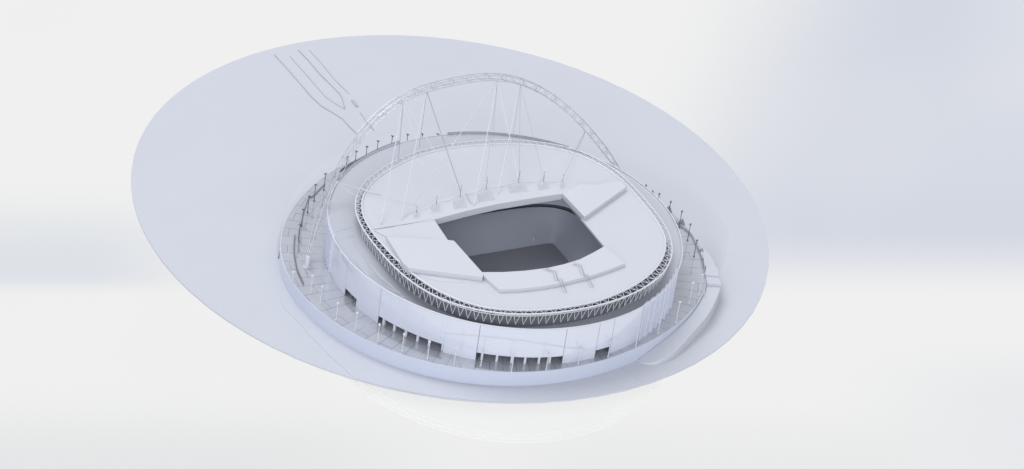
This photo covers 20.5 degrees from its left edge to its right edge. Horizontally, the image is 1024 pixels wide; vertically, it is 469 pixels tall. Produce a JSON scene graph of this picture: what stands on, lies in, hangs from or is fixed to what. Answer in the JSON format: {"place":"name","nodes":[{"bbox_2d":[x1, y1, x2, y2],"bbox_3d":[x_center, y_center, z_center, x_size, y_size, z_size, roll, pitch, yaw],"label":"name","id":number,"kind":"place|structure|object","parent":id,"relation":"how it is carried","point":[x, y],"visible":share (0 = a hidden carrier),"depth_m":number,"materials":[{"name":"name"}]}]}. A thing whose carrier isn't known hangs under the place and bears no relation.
{"place":"outdoors","nodes":[
{"label":"outdoors","id":0,"kind":"place"},
{"bbox_2d":[131,35,768,403],"bbox_3d":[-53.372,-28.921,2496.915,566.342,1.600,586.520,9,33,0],"label":"ground","id":1,"kind":"structure","parent":0,"point":[229,158],"depth_m":2564.67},
{"bbox_2d":[274,55,356,133],"bbox_3d":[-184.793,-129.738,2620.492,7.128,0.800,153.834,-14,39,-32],"label":"path kerb","id":2,"kind":"structure","parent":1,"relation":"on","point":[312,97],"depth_m":2615.00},
{"bbox_2d":[290,56,344,109],"bbox_3d":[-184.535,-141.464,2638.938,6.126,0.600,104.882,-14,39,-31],"label":"path kerb","id":3,"kind":"structure","parent":1,"relation":"on","point":[314,84],"depth_m":2636.12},
{"bbox_2d":[298,50,344,108],"bbox_3d":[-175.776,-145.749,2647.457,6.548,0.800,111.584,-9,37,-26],"label":"path kerb","id":4,"kind":"structure","parent":1,"relation":"on","point":[322,76],"depth_m":2649.75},
{"bbox_2d":[309,50,348,93],"bbox_3d":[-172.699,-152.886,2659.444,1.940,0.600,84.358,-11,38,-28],"label":"path kerb","id":5,"kind":"structure","parent":1,"relation":"on","point":[328,72],"depth_m":2658.53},
{"bbox_2d":[279,156,706,385],"bbox_3d":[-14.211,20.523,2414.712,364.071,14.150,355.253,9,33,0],"label":"podium","id":6,"kind":"object","parent":1,"relation":"on","point":[386,348],"visible":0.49,"depth_m":2307.74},
{"bbox_2d":[294,234,303,284],"bbox_3d":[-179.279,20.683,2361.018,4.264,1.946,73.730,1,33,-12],"label":"handrail","id":7,"kind":"object","parent":6,"relation":"on","point":[295,261],"visible":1,"depth_m":2354.84,"materials":[{"name":"metal"}]},
{"bbox_2d":[298,184,323,248],"bbox_3d":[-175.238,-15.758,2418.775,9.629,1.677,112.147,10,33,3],"label":"handrail","id":8,"kind":"object","parent":6,"relation":"on","point":[304,210],"visible":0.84,"depth_m":2435.12,"materials":[{"name":"metal"}]},
{"bbox_2d":[303,73,619,268],"bbox_3d":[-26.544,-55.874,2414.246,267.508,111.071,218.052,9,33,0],"label":"arch","id":9,"kind":"structure","parent":6,"relation":"on","point":[307,263],"depth_m":2405.37,"materials":[{"name":"silver metal"}]},
{"bbox_2d":[323,131,682,363],"bbox_3d":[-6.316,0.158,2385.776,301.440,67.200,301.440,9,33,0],"label":"stadium","id":10,"kind":"object","parent":6,"relation":"on","point":[585,251],"visible":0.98,"depth_m":2350.45,"materials":[{"name":"white concrete"}]},
{"bbox_2d":[675,220,704,272],"bbox_3d":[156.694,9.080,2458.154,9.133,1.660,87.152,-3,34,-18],"label":"handrail","id":11,"kind":"object","parent":6,"relation":"on","point":[694,242],"visible":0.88,"depth_m":2462.14,"materials":[{"name":"metal"}]},
{"bbox_2d":[637,248,721,364],"bbox_3d":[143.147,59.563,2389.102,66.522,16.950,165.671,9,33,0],"label":"ramp","id":12,"kind":"structure","parent":1,"relation":"on","point":[683,336],"depth_m":2365.50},
{"bbox_2d":[281,289,641,401],"bbox_3d":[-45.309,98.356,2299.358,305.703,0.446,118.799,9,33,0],"label":"pavement","id":13,"kind":"structure","parent":0,"point":[353,363],"depth_m":2271.76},
{"bbox_2d":[277,122,728,276],"bbox_3d":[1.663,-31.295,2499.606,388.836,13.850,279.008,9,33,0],"label":"embankment","id":14,"kind":"structure","parent":0,"point":[708,230],"depth_m":2549.48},
{"bbox_2d":[0,0,1023,468],"label":"sky","id":15,"kind":"structure","parent":0,"point":[877,146],"materials":[{"name":"white"}]}
]}

